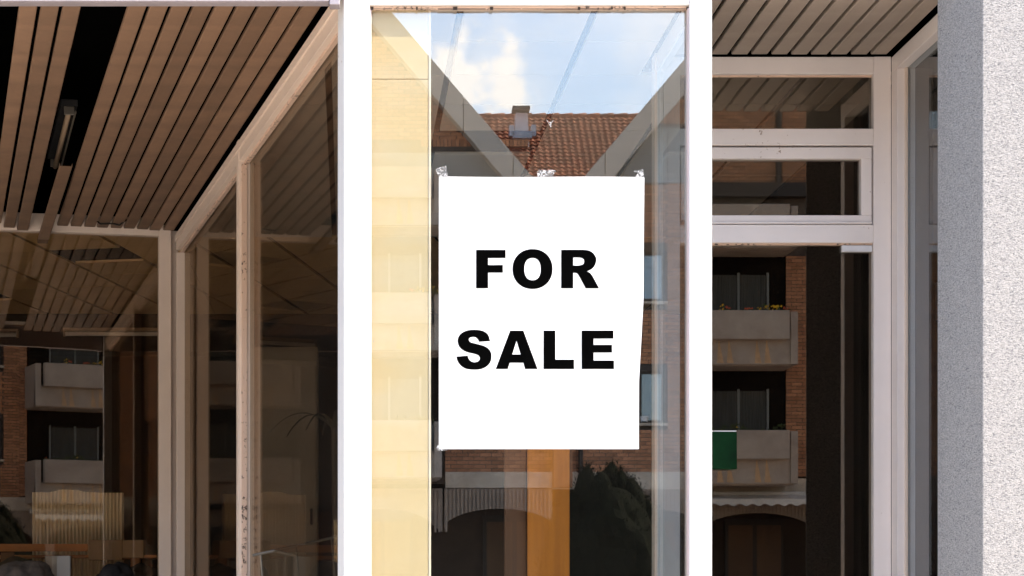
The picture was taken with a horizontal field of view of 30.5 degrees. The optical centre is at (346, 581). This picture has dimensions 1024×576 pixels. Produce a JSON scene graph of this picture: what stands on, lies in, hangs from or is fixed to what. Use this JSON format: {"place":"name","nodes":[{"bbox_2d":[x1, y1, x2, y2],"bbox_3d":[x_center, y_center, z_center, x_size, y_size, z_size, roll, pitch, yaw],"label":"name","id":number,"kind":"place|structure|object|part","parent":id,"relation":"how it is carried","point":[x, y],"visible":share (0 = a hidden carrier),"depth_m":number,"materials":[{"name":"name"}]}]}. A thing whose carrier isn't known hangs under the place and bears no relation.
{"place":"outdoors","nodes":[
{"label":"outdoors","id":0,"kind":"place"},
{"bbox_2d":[0,6,320,243],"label":"ceiling","id":1,"kind":"structure","parent":0,"point":[303,17],"depth_m":10.30,"materials":[{"name":"brown wood"}]},
{"bbox_2d":[97,219,126,225],"bbox_3d":[-1.734,-2.631,13.649,0.276,0.061,0.045,0,0,-14],"label":"cable","id":2,"kind":"object","parent":1,"relation":"hanging from","point":[111,223],"visible":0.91,"depth_m":13.65,"materials":[{"name":"black plastic"}]},
{"bbox_2d":[0,321,937,575],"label":"wall","id":3,"kind":"structure","parent":0,"point":[86,423],"depth_m":18.80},
{"bbox_2d":[635,68,932,575],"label":"wall","id":4,"kind":"structure","parent":0,"point":[790,373],"depth_m":11.90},
{"bbox_2d":[892,13,937,575],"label":"narrow window","id":5,"kind":"structure","parent":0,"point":[916,50],"depth_m":9.22,"materials":[{"name":"white paint"}]},
{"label":"pavement","id":6,"kind":"structure","parent":0,"visible":0},
{"bbox_2d":[0,282,937,320],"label":"shop building","id":7,"kind":"structure","parent":6,"relation":"on","point":[935,302],"depth_m":19.95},
{"bbox_2d":[0,329,18,337],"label":"strip light","id":8,"kind":"object","parent":7,"relation":"attached to","point":[16,334],"visible":1,"depth_m":18.11,"materials":[{"name":"plastic"}]},
{"bbox_2d":[0,212,177,575],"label":"window","id":9,"kind":"structure","parent":7,"relation":"attached to","point":[167,251],"depth_m":14.02,"materials":[{"name":"beige paint"}]},
{"bbox_3d":[-2.775,0.245,13.880,2.450,0.030,0.420,0,0,0],"label":"support shelf","id":10,"kind":"object","parent":9,"relation":"attached to","visible":0},
{"bbox_2d":[0,556,53,575],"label":"sack","id":11,"kind":"object","parent":10,"relation":"on","point":[15,566],"visible":1,"depth_m":13.79,"materials":[{"name":"grey fabric"}]},
{"bbox_2d":[45,556,71,575],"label":"storage tin","id":12,"kind":"object","parent":10,"relation":"on","point":[60,565],"visible":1,"depth_m":13.91,"materials":[{"name":"grey metal"}]},
{"bbox_2d":[96,562,133,575],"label":"rubbish bag","id":13,"kind":"object","parent":10,"relation":"on","point":[119,569],"visible":1,"depth_m":13.87,"materials":[{"name":"black plastic"}]},
{"bbox_2d":[63,328,157,336],"bbox_3d":[-2.197,-2.413,18.085,1.093,0.080,0.070,0,0,0],"label":"strip light","id":14,"kind":"object","parent":7,"relation":"attached to","point":[65,333],"visible":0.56,"depth_m":18.06,"materials":[{"name":"plastic"}]},
{"bbox_2d":[0,0,339,8],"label":"edge rail","id":15,"kind":"object","parent":7,"relation":"attached to","point":[333,4],"visible":1,"depth_m":8.02,"materials":[{"name":"metal"}]},
{"bbox_2d":[175,6,337,575],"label":"side window","id":16,"kind":"structure","parent":7,"relation":"attached to","point":[312,59],"depth_m":11.05,"materials":[{"name":"beige paint"}]},
{"bbox_2d":[252,535,337,575],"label":"railing","id":17,"kind":"object","parent":16,"relation":"attached to","point":[331,538],"visible":0.54,"depth_m":10.24,"materials":[{"name":"metal"}]},
{"bbox_2d":[0,0,937,313],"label":"ceiling","id":18,"kind":"structure","parent":7,"relation":"attached to","point":[540,94],"depth_m":11.54,"materials":[{"name":"wood"}]},
{"bbox_2d":[47,99,77,168],"bbox_3d":[-1.770,-2.762,11.594,0.100,0.108,1.420,0,0,-12],"label":"light fitting","id":19,"kind":"object","parent":18,"relation":"hanging from","point":[63,127],"visible":0.94,"depth_m":11.45,"materials":[{"name":"black plastic"}]},
{"bbox_2d":[0,317,438,355],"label":"beam","id":20,"kind":"structure","parent":18,"relation":"attached to","point":[209,336],"depth_m":18.35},
{"bbox_2d":[0,6,937,283],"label":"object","id":21,"kind":"object","parent":7,"relation":"attached to","point":[94,42],"depth_m":11.66,"materials":[{"name":"brown wood"}]},
{"bbox_2d":[338,0,711,575],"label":"display window","id":22,"kind":"structure","parent":7,"relation":"attached to","point":[692,25],"depth_m":8.05,"materials":[{"name":"white paint"}]},
{"bbox_2d":[371,10,430,575],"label":"yellow board","id":23,"kind":"object","parent":22,"relation":"on","point":[401,292],"visible":0.81,"depth_m":8.11,"materials":[{"name":"yellow wood"}]},
{"bbox_2d":[439,176,643,448],"bbox_3d":[0.838,-1.184,8.086,0.904,1.235,0.011,0,0,0],"label":"for sale sign","id":24,"kind":"object","parent":22,"relation":"attached to","point":[541,288],"visible":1,"depth_m":8.09,"materials":[{"name":"white paper"}]},
{"bbox_2d":[665,57,890,575],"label":"shop door","id":25,"kind":"structure","parent":7,"relation":"attached to","point":[867,228],"depth_m":9.32,"materials":[{"name":"white paint"}]},
{"bbox_2d":[712,431,736,469],"bbox_3d":[1.825,-0.655,9.329,0.241,0.192,0.062,0,0,0],"label":"sign","id":26,"kind":"object","parent":25,"relation":"attached to","point":[724,450],"visible":0.47,"depth_m":9.30,"materials":[{"name":"plastic"}]},
{"bbox_2d":[676,0,937,53],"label":"ceiling","id":27,"kind":"structure","parent":7,"relation":"attached to","point":[858,20],"depth_m":8.82,"materials":[{"name":"brown wood"}]},
{"bbox_2d":[938,0,1023,575],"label":"pillar","id":28,"kind":"structure","parent":6,"relation":"on","point":[980,287],"depth_m":7.89,"materials":[{"name":"grey paint"}]},
{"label":"floor","id":29,"kind":"structure","parent":0,"visible":0},
{"bbox_2d":[32,489,123,575],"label":"corrugated sheet","id":30,"kind":"object","parent":29,"relation":"on","point":[64,516],"visible":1,"depth_m":14.60,"materials":[{"name":"brown metal"}]},
{"bbox_2d":[0,544,157,566],"bbox_3d":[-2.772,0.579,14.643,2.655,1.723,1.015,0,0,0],"label":"work table","id":31,"kind":"object","parent":29,"relation":"on","point":[147,560],"visible":0.7,"depth_m":14.13,"materials":[{"name":"brown wood"}]},
{"bbox_2d":[88,540,145,559],"bbox_3d":[-1.750,-0.238,14.249,0.422,0.153,0.257,0,0,0],"label":"cardboard box","id":32,"kind":"object","parent":31,"relation":"on","point":[110,549],"visible":0.98,"depth_m":14.13,"materials":[{"name":"brown cardboard"}]},
{"bbox_2d":[130,563,157,575],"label":"rubbish bag","id":33,"kind":"object","parent":31,"relation":"on","point":[140,569],"visible":0.61,"depth_m":14.16,"materials":[{"name":"black plastic"}]},
{"bbox_2d":[254,347,318,575],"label":"cabinet","id":34,"kind":"object","parent":29,"relation":"on","point":[286,478],"visible":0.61,"depth_m":11.53,"materials":[{"name":"painted wood"}]},
{"bbox_3d":[-0.402,-0.010,11.540,0.425,2.820,0.019,0,0,0],"label":"door","id":35,"kind":"part","parent":34,"relation":"part of","materials":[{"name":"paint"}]},
{"bbox_2d":[269,410,337,575],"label":"dried palm","id":36,"kind":"object","parent":29,"relation":"on","point":[333,424],"visible":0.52,"depth_m":10.34,"materials":[{"name":"brown plant"}]},
{"bbox_2d":[504,449,525,575],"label":"brown board","id":37,"kind":"object","parent":29,"relation":"on","point":[514,512],"visible":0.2,"depth_m":10.01,"materials":[{"name":"brown wood"}]},
{"bbox_2d":[527,449,569,575],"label":"orange board","id":38,"kind":"object","parent":29,"relation":"on","point":[548,512],"visible":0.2,"depth_m":9.95,"materials":[{"name":"orange wood"}]}
]}

